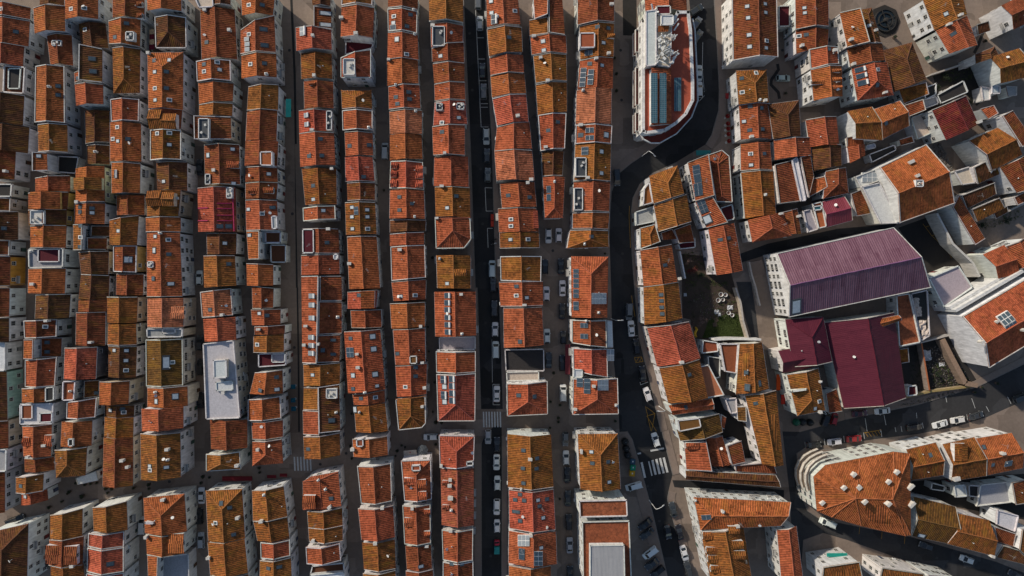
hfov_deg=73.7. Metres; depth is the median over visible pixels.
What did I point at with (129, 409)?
terraced house
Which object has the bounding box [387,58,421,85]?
terraced house
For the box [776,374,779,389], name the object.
awning
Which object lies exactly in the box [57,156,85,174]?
terraced house
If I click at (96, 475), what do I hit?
terraced house
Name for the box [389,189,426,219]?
terraced house
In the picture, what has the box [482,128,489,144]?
parked car
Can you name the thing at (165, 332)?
terraced house
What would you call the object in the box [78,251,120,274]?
terraced house
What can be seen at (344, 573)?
terraced house
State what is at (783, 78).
parked car
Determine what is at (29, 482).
terraced house
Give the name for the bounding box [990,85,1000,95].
town house
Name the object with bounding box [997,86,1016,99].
town house
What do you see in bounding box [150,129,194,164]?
terraced house
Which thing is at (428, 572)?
terraced house
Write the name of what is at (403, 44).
terraced house
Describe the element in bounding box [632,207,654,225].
town house
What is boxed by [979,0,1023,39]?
town house
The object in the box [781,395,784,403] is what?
awning
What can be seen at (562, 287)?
parked car
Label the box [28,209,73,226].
terraced house
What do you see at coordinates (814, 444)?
parked car
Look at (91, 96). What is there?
terraced house
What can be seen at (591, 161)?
terraced house
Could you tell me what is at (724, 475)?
town house
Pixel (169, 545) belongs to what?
terraced house
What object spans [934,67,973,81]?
weeds
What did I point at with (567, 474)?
parked car
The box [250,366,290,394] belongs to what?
terraced house
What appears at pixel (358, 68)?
terraced house
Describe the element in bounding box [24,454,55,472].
terraced house
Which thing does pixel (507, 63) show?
terraced house
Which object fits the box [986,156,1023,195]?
town house
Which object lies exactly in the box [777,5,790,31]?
town house
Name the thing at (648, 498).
kerb
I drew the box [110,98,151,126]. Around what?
terraced house
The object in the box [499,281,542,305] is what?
terraced house
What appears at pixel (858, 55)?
town house
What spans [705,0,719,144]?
kerb
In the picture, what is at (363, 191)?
terraced house
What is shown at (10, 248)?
terraced house
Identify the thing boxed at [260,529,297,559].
terraced house
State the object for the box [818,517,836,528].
parked van
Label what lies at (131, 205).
terraced house
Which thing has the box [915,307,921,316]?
tarp
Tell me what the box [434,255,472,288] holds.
terraced house
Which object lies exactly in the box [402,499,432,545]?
terraced house
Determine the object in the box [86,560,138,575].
terraced house
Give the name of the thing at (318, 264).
terraced house
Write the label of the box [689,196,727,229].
town house
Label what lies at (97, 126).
terraced house
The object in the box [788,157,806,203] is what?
town house
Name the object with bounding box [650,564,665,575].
parked car
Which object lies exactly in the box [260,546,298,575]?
terraced house
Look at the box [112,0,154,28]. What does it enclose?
terraced house
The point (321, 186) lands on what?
terraced house
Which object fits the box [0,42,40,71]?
terraced house
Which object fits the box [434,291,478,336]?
terraced house
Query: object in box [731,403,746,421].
town house
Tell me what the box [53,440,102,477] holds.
terraced house
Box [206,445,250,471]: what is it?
terraced house
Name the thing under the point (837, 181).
town house
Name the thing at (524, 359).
terraced house
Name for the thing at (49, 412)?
terraced house
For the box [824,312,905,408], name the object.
town house
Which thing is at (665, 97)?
apartment block
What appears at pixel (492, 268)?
parked van
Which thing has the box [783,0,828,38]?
town house
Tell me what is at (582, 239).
terraced house
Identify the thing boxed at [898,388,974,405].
weeds
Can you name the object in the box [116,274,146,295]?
terraced house
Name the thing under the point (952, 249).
garden wall
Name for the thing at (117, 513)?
terraced house
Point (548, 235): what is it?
parked car
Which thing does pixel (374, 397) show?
terraced house
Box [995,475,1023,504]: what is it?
town house
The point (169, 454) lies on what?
terraced house
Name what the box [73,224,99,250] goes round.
terraced house
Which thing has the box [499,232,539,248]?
terraced house
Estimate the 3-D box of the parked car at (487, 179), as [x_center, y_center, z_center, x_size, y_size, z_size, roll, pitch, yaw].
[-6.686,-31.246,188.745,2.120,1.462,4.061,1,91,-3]
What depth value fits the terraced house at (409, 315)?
180.78 m
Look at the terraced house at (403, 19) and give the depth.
179.82 m
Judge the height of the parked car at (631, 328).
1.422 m
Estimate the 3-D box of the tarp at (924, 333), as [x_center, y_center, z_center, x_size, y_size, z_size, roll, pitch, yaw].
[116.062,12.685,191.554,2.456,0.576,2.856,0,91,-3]
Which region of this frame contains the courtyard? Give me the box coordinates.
[904,290,929,341]
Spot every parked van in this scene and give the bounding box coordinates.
[4,513,25,523]
[138,516,144,534]
[381,143,388,159]
[489,260,495,276]
[492,341,498,357]
[559,384,565,401]
[613,168,620,185]
[625,303,632,319]
[625,481,642,491]
[642,545,658,559]
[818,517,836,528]
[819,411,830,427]
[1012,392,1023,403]
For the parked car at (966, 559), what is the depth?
196.41 m
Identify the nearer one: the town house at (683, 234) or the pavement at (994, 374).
the town house at (683, 234)
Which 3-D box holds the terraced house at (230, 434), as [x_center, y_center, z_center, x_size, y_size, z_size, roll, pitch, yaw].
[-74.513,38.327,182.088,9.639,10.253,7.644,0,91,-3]
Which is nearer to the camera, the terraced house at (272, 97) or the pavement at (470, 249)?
the terraced house at (272, 97)
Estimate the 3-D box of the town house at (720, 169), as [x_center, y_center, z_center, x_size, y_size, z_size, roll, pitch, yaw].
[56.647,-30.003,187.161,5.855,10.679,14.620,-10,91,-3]
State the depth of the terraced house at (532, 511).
181.73 m
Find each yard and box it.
[712,396,753,457]
[912,474,1023,519]
[933,67,980,105]
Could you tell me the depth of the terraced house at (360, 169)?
180.16 m
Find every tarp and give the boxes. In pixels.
[911,298,919,306]
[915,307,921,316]
[918,320,925,329]
[921,329,928,337]
[924,350,930,360]
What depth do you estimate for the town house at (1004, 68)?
187.66 m
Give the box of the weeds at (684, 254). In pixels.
[683,252,726,286]
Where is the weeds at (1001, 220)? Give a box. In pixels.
[983,210,1022,229]
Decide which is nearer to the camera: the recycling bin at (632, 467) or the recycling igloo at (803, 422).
the recycling bin at (632, 467)
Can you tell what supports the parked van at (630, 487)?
on the ground at (624, 144)
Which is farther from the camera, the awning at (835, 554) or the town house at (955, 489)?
the town house at (955, 489)
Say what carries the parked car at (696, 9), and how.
on the curving road at (694, 133)
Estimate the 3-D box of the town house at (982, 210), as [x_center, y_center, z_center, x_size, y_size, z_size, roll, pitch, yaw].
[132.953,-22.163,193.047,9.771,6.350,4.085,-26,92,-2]
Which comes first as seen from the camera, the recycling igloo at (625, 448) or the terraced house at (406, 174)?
the terraced house at (406, 174)
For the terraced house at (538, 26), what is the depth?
182.49 m
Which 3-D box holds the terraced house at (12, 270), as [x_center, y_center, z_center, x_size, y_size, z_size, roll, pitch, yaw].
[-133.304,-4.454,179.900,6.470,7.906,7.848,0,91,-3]
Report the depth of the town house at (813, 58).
183.88 m
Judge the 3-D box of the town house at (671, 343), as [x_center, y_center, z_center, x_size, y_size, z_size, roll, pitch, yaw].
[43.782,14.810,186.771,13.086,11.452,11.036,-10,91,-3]
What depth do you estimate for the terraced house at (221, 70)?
177.15 m
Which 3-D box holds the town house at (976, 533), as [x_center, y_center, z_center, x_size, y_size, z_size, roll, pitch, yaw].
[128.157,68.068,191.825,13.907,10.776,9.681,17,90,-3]
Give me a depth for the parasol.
187.03 m
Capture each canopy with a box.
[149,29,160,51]
[403,448,416,455]
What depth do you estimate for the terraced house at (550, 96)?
182.82 m
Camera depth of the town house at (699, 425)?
185.85 m
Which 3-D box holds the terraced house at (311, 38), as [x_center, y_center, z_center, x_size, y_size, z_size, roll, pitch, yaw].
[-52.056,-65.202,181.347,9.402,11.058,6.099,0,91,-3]
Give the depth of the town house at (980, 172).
189.62 m
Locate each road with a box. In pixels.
[610,0,718,575]
[782,365,1023,575]
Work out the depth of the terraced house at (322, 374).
180.25 m
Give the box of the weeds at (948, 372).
[931,357,967,387]
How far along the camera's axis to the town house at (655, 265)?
183.21 m
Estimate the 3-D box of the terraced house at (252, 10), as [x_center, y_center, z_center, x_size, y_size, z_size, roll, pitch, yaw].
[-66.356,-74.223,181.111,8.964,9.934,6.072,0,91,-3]
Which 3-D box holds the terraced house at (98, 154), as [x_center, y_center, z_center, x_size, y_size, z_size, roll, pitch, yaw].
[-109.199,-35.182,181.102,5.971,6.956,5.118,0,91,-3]
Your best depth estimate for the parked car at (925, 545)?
195.79 m
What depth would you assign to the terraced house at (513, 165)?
180.76 m
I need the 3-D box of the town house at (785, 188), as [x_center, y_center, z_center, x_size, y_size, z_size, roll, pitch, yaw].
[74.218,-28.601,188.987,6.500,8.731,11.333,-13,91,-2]
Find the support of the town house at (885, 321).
on the ground at (624, 144)
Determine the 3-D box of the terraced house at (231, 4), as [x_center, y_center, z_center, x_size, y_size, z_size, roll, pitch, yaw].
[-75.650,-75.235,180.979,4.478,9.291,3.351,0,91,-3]
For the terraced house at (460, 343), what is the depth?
185.15 m
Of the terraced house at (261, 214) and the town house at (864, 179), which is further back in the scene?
the town house at (864, 179)
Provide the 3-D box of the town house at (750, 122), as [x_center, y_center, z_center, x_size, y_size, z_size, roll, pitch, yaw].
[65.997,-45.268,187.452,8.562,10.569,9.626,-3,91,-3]
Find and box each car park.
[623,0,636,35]
[898,218,977,282]
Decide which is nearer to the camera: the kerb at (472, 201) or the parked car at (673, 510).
the kerb at (472, 201)
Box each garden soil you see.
[681,254,738,339]
[901,336,975,391]
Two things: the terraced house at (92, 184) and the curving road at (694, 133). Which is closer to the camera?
the terraced house at (92, 184)
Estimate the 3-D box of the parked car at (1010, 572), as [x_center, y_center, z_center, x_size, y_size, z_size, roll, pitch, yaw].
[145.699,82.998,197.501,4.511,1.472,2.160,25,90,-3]
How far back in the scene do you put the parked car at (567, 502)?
190.76 m
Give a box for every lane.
[672,480,783,496]
[740,224,895,261]
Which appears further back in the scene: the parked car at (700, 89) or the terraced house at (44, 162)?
the parked car at (700, 89)
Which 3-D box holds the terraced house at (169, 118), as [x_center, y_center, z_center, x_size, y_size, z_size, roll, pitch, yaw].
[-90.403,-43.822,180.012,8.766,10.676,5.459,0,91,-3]
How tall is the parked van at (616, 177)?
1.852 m
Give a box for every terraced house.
[0,1,33,23]
[0,16,44,54]
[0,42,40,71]
[0,92,39,129]
[0,123,37,155]
[0,150,30,181]
[0,184,29,198]
[0,197,26,212]
[0,211,33,239]
[0,240,25,255]
[0,256,25,285]
[0,288,25,316]
[0,317,25,341]
[0,341,22,370]
[0,369,23,419]
[0,416,24,448]
[0,443,24,471]
[0,465,21,512]
[0,513,49,575]
[2,65,34,99]
[16,468,60,493]
[19,399,68,424]
[21,419,66,458]
[21,484,58,505]
[22,383,61,402]
[23,318,71,337]
[23,337,50,358]
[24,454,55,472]
[25,356,70,387]
[28,191,76,210]
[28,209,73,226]
[28,248,78,267]
[28,268,79,293]
[30,225,72,247]
[32,152,65,174]
[33,4,80,40]
[34,64,80,127]
[35,175,75,193]
[35,294,84,321]
[37,123,82,156]
[40,0,64,5]
[40,337,71,356]
[45,527,92,567]
[46,33,80,71]
[50,499,98,539]
[51,561,88,575]
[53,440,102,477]
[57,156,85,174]
[60,416,106,447]
[62,379,91,400]
[64,345,112,379]
[65,0,113,25]
[66,396,103,418]
[73,166,118,204]
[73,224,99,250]
[74,71,83,82]
[74,200,117,224]
[75,82,117,110]
[76,312,117,345]
[76,468,102,484]
[78,44,112,89]
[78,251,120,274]
[78,300,106,311]
[79,21,113,54]
[79,274,120,299]
[83,378,107,397]
[84,110,110,144]
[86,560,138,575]
[87,144,113,165]
[87,237,117,249]
[87,536,138,574]
[88,521,137,549]
[90,226,108,236]
[92,492,142,532]
[99,377,144,405]
[102,431,146,487]
[104,402,144,417]
[104,413,142,437]
[107,296,149,322]
[107,322,149,345]
[108,17,152,53]
[108,344,145,377]
[109,215,151,245]
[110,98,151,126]
[110,121,153,165]
[111,162,154,195]
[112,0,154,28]
[112,46,147,99]
[113,246,146,271]
[116,195,146,215]
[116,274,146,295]
[140,426,194,480]
[141,401,197,431]
[143,485,197,535]
[143,523,196,557]
[145,190,193,217]
[145,336,195,386]
[146,51,195,115]
[146,216,192,233]
[146,327,195,337]
[147,0,194,22]
[147,108,192,133]
[147,232,194,296]
[147,297,195,327]
[147,381,199,407]
[147,555,163,575]
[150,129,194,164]
[154,14,197,56]
[156,161,197,193]
[163,547,196,575]
[193,115,240,144]
[195,0,215,8]
[196,58,240,88]
[198,81,242,107]
[198,186,245,232]
[199,102,241,121]
[200,6,242,66]
[200,288,242,317]
[203,315,245,340]
[203,338,249,419]
[204,143,248,187]
[204,255,246,287]
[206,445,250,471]
[206,481,253,542]
[206,528,257,575]
[207,233,244,253]
[210,414,254,449]
[210,562,257,575]
[214,0,240,15]
[240,15,282,61]
[241,0,282,25]
[241,52,284,85]
[244,140,285,169]
[245,110,285,145]
[245,166,284,184]
[245,182,284,200]
[245,199,285,231]
[246,231,269,259]
[246,263,280,285]
[247,84,285,116]
[248,392,288,420]
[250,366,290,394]
[251,308,287,324]
[251,414,289,439]
[252,286,280,308]
[252,432,291,465]
[252,478,294,523]
[253,332,290,352]
[253,509,296,541]
[254,324,291,334]
[258,351,292,366]
[260,230,287,243]
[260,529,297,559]
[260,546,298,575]
[270,245,289,262]
[296,25,336,58]
[299,109,337,135]
[299,131,340,169]
[301,51,336,85]
[301,254,344,274]
[301,276,324,363]
[302,167,341,206]
[302,227,343,253]
[302,464,345,510]
[303,205,340,222]
[303,360,344,385]
[303,386,320,409]
[303,410,318,434]
[303,428,344,458]
[304,80,338,113]
[306,533,346,564]
[307,499,347,528]
[308,517,347,543]
[310,554,347,573]
[310,561,349,575]
[312,0,335,15]
[314,6,335,36]
[316,333,344,362]
[318,301,346,334]
[318,380,345,432]
[320,276,345,300]
[339,4,377,47]
[340,49,375,86]
[341,0,375,10]
[341,90,375,114]
[342,109,375,134]
[344,131,375,158]
[344,328,387,393]
[345,42,374,54]
[345,156,377,183]
[345,201,379,235]
[347,182,377,202]
[347,236,382,288]
[347,290,380,308]
[350,309,383,327]
[350,430,390,457]
[352,386,387,404]
[353,399,390,432]
[357,456,394,504]
[358,496,397,541]
[362,530,398,571]
[363,559,399,575]
[387,7,418,41]
[387,31,419,65]
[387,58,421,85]
[388,0,419,18]
[388,83,421,110]
[389,109,423,138]
[389,160,426,191]
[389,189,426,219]
[390,133,423,161]
[390,219,426,232]
[390,232,424,245]
[390,245,427,280]
[390,302,426,327]
[391,279,426,300]
[393,327,426,364]
[395,361,429,396]
[395,394,427,430]
[401,452,432,501]
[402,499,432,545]
[405,535,433,570]
[406,558,434,575]
[429,0,463,24]
[430,22,462,47]
[432,42,463,62]
[432,124,464,156]
[432,156,468,186]
[433,61,463,83]
[433,99,466,128]
[434,81,464,101]
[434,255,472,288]
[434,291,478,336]
[435,184,469,217]
[435,217,473,249]
[436,349,475,373]
[436,372,475,420]
[439,336,475,349]
[439,429,474,468]
[441,466,475,527]
[442,525,475,562]
[443,560,473,575]
[484,0,520,28]
[487,25,522,63]
[489,54,523,75]
[490,73,525,102]
[492,94,528,127]
[494,122,531,150]
[494,149,534,183]
[495,207,538,232]
[497,256,540,281]
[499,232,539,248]
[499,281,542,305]
[500,181,536,207]
[503,306,543,347]
[504,348,544,370]
[506,371,538,380]
[506,377,547,415]
[506,428,553,489]
[506,563,550,575]
[508,488,555,532]
[508,521,556,567]
[528,17,547,42]
[529,33,566,61]
[532,0,547,18]
[532,53,566,88]
[534,81,566,118]
[537,113,565,153]
[540,151,563,178]
[541,176,564,219]
[546,0,564,34]
[565,230,608,248]
[566,256,607,317]
[568,319,606,347]
[569,181,609,213]
[569,346,613,377]
[569,374,618,414]
[570,212,609,229]
[571,123,611,148]
[571,143,610,183]
[572,427,620,491]
[573,0,613,34]
[573,87,611,129]
[573,488,627,517]
[575,56,612,94]
[576,22,614,66]
[577,509,631,575]
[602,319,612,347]
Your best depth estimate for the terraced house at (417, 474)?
180.69 m
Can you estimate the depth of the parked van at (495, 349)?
188.49 m
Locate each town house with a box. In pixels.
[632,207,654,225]
[634,224,660,248]
[635,244,681,285]
[637,0,686,21]
[638,181,652,206]
[638,282,681,324]
[642,320,699,365]
[643,165,683,205]
[650,194,691,231]
[653,359,707,402]
[658,229,675,239]
[663,398,713,414]
[669,410,722,440]
[671,224,693,243]
[674,238,695,248]
[679,154,714,202]
[679,439,711,471]
[679,465,780,486]
[684,487,790,529]
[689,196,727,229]
[692,520,750,575]
[697,339,718,353]
[699,223,742,274]
[701,363,724,397]
[702,434,730,466]
[703,355,720,377]
[707,150,732,204]
[713,341,738,373]
[716,412,725,428]
[719,395,736,413]
[720,204,734,220]
[721,0,777,68]
[724,436,744,465]
[725,340,768,393]
[726,69,768,110]
[730,102,770,143]
[730,458,776,473]
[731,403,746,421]
[732,142,771,173]
[732,170,775,219]
[736,389,783,466]
[739,212,791,242]
[763,100,800,142]
[763,227,930,316]
[765,520,802,575]
[768,347,814,372]
[770,137,810,162]
[770,161,799,204]
[773,316,831,366]
[775,368,824,415]
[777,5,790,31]
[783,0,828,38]
[783,208,801,233]
[784,27,828,60]
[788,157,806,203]
[794,45,838,77]
[794,443,915,535]
[796,65,842,107]
[797,116,838,146]
[798,155,813,197]
[798,209,817,232]
[801,201,826,228]
[805,547,861,575]
[807,176,827,197]
[811,144,841,171]
[812,167,848,200]
[822,196,852,227]
[822,387,841,413]
[824,8,869,53]
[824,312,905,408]
[836,43,884,72]
[837,107,882,144]
[839,62,893,107]
[839,136,864,148]
[839,190,869,215]
[842,144,864,163]
[847,169,878,189]
[849,182,900,224]
[861,7,880,43]
[862,554,924,575]
[863,144,896,163]
[864,144,954,222]
[865,143,875,150]
[874,101,909,138]
[875,315,901,326]
[881,42,925,92]
[886,293,920,346]
[888,82,928,103]
[889,436,944,479]
[890,136,914,146]
[899,348,908,362]
[904,0,966,40]
[904,99,925,118]
[904,384,917,396]
[905,113,930,139]
[905,560,951,575]
[911,492,960,542]
[916,16,977,62]
[916,83,936,100]
[921,95,982,145]
[922,265,972,307]
[923,431,987,481]
[924,96,938,107]
[924,480,945,491]
[931,80,968,106]
[932,270,1023,367]
[936,195,984,244]
[942,480,967,497]
[947,508,997,558]
[950,166,975,185]
[951,128,1021,170]
[954,182,996,208]
[957,426,1023,474]
[958,46,997,69]
[960,482,978,496]
[963,162,999,185]
[966,245,1018,278]
[967,478,1011,506]
[968,198,1004,221]
[971,48,1023,86]
[972,21,990,36]
[972,86,990,102]
[974,105,997,120]
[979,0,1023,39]
[979,505,1018,531]
[982,110,1023,146]
[985,206,1008,218]
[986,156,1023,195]
[988,238,1023,268]
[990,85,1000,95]
[990,523,1015,546]
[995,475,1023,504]
[995,542,1023,563]
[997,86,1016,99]
[998,523,1023,554]
[1001,192,1023,205]
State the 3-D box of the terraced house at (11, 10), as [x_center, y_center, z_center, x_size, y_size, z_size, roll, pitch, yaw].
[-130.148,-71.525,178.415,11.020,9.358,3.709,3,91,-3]
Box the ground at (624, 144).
[0,0,1023,575]
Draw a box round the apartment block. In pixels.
[632,4,698,143]
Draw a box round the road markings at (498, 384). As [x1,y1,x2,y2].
[294,10,1010,477]
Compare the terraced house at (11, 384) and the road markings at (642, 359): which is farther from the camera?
the road markings at (642, 359)
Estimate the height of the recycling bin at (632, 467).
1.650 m
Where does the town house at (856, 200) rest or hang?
on the ground at (624, 144)
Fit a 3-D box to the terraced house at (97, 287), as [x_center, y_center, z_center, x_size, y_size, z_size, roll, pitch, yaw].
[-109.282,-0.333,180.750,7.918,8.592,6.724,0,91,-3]
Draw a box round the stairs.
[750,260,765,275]
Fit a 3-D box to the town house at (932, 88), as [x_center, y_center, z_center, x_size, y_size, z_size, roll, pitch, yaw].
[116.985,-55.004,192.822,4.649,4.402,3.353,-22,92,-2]
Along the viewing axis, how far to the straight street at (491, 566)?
190.77 m
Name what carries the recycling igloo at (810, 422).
on the ground at (624, 144)
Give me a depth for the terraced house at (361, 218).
180.00 m
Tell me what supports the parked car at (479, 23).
on the straight street at (484, 249)
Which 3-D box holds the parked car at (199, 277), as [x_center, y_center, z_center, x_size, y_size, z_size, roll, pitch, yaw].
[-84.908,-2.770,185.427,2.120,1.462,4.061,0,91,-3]
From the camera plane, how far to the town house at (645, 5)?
181.62 m
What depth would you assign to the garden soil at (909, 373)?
196.25 m
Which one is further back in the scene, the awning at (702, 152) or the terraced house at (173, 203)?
the awning at (702, 152)
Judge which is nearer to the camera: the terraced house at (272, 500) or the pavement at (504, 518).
the terraced house at (272, 500)
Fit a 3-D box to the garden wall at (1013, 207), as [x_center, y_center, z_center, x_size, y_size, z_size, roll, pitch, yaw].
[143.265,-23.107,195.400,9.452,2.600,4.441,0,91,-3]
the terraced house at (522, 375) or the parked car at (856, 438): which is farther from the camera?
the parked car at (856, 438)
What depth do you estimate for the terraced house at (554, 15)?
181.89 m
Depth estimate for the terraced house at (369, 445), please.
180.27 m
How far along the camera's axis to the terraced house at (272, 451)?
178.34 m
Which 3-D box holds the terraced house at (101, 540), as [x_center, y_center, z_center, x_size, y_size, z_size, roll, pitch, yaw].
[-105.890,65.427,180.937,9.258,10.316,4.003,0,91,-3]
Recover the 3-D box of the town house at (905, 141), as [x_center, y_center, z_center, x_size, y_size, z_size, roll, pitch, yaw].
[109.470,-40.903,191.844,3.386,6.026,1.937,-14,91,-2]
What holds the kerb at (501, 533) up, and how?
on the ground at (624, 144)
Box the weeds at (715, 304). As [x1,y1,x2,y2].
[685,281,735,320]
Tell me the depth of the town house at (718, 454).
187.94 m
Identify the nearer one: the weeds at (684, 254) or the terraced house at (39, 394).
the terraced house at (39, 394)
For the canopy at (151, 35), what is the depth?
180.62 m
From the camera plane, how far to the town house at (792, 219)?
186.13 m
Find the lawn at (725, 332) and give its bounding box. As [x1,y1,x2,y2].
[702,314,743,337]
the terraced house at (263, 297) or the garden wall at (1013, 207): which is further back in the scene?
the garden wall at (1013, 207)
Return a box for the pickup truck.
[494,539,499,553]
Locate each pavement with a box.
[463,6,479,408]
[474,443,480,575]
[486,3,506,408]
[502,437,506,575]
[608,142,657,211]
[618,432,665,571]
[631,163,678,474]
[668,491,694,575]
[706,0,726,148]
[797,449,831,517]
[844,357,1023,418]
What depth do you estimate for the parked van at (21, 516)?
183.26 m
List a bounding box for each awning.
[222,476,252,480]
[286,99,290,117]
[565,344,569,373]
[696,150,710,154]
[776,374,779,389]
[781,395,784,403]
[826,553,846,556]
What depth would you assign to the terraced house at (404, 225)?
181.46 m
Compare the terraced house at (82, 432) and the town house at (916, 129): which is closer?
the terraced house at (82, 432)
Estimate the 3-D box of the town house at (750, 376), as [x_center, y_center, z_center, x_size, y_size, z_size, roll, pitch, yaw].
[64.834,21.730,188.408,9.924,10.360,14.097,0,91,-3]
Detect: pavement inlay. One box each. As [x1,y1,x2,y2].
[770,64,780,98]
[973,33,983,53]
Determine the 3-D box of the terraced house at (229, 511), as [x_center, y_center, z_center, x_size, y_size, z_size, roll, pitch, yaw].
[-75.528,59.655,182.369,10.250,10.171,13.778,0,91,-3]
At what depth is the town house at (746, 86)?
183.82 m
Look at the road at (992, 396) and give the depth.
196.36 m
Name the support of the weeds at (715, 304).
on the garden soil at (692, 311)
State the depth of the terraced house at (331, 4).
179.71 m
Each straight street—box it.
[464,0,502,408]
[482,426,501,575]
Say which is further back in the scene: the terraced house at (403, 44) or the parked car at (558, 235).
the parked car at (558, 235)
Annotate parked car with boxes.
[196,159,204,175]
[196,270,203,284]
[196,335,203,350]
[196,507,203,524]
[197,358,203,374]
[197,392,204,408]
[197,487,205,503]
[197,532,205,548]
[424,433,437,439]
[475,0,481,9]
[477,16,482,30]
[479,63,485,77]
[480,84,486,99]
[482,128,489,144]
[484,149,489,162]
[484,168,490,182]
[485,429,490,443]
[490,277,496,291]
[491,300,497,316]
[491,322,498,336]
[493,386,499,401]
[493,454,499,469]
[493,499,500,514]
[493,519,500,532]
[494,437,500,451]
[494,475,500,490]
[542,259,547,273]
[543,286,549,300]
[544,329,550,342]
[545,229,551,242]
[545,352,552,368]
[555,228,562,242]
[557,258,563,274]
[559,280,565,295]
[559,303,565,318]
[559,355,564,370]
[560,331,566,343]
[562,432,568,445]
[562,450,568,464]
[564,467,570,482]
[564,490,571,506]
[565,513,571,529]
[566,537,573,553]
[567,565,572,575]
[627,320,634,336]
[632,338,639,354]
[637,517,652,530]
[638,365,645,381]
[639,526,654,539]
[643,387,652,401]
[644,557,659,570]
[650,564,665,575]
[651,432,660,447]
[663,524,671,538]
[668,501,677,517]
[675,524,683,540]
[679,544,688,560]
[683,560,692,575]
[690,4,703,16]
[694,16,701,28]
[696,29,702,42]
[697,65,702,81]
[698,82,702,97]
[776,74,789,81]
[805,441,820,448]
[827,438,841,445]
[829,413,837,425]
[846,435,861,441]
[851,409,866,416]
[874,407,889,414]
[906,423,921,430]
[918,541,932,550]
[931,419,947,428]
[950,416,964,423]
[959,554,973,564]
[967,411,983,419]
[1007,569,1022,575]
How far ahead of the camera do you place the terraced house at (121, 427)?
178.13 m
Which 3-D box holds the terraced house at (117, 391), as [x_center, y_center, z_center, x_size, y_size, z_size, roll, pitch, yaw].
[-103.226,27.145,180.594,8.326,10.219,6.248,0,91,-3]
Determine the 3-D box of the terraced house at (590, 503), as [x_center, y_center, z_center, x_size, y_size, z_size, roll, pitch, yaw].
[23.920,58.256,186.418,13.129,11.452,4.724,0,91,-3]
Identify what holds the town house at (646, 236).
on the ground at (624, 144)
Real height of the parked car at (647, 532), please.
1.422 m
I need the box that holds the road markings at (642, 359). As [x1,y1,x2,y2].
[629,206,951,543]
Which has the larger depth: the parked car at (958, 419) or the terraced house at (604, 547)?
the parked car at (958, 419)
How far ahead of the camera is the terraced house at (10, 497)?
179.88 m
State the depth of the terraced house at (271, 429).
179.52 m
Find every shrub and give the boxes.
[687,265,697,274]
[697,317,706,326]
[1002,216,1011,223]
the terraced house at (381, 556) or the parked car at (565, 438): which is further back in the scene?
the parked car at (565, 438)
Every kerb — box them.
[463,0,480,408]
[481,443,481,575]
[485,0,503,408]
[501,437,502,575]
[610,144,659,209]
[627,431,665,568]
[631,162,676,474]
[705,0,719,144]
[796,445,889,518]
[845,364,1023,419]
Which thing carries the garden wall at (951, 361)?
on the garden soil at (909, 373)
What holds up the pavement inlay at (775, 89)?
on the ground at (624, 144)
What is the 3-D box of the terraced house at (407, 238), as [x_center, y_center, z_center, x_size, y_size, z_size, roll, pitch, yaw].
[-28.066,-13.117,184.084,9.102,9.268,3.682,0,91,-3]
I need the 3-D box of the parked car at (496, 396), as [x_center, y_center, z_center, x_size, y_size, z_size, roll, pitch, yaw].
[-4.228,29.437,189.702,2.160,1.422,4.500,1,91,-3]
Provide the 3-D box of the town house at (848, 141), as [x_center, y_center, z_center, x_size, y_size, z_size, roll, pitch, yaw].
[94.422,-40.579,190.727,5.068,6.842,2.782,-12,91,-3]
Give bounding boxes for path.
[736,282,758,337]
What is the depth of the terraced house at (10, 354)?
179.57 m
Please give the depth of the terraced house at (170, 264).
176.63 m
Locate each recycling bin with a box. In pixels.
[629,458,635,464]
[629,470,634,476]
[630,464,635,470]
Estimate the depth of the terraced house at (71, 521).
177.13 m
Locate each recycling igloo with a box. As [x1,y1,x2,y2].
[621,438,628,444]
[622,445,629,451]
[624,451,630,458]
[792,418,800,425]
[799,418,806,425]
[806,419,813,425]
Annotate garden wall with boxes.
[677,251,685,278]
[709,336,760,340]
[732,287,748,337]
[746,262,760,305]
[899,334,949,347]
[906,385,969,397]
[916,343,929,389]
[924,213,980,276]
[926,63,963,76]
[935,338,977,387]
[1001,200,1023,211]
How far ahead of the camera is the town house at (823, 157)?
186.47 m
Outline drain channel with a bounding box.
[290,0,299,431]
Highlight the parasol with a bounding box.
[417,445,427,454]
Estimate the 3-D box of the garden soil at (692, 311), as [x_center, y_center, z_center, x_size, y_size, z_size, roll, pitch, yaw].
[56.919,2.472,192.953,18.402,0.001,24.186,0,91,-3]
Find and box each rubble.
[693,290,737,317]
[927,346,966,386]
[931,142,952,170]
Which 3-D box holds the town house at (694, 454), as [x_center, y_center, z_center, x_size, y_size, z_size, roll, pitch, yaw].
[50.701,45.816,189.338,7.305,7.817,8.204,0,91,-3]
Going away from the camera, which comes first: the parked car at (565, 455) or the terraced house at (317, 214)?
the terraced house at (317, 214)
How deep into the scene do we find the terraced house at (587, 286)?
181.26 m
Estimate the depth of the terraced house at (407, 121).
180.49 m
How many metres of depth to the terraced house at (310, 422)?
179.78 m
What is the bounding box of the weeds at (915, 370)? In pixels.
[909,347,920,387]
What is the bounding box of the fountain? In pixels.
[873,5,899,36]

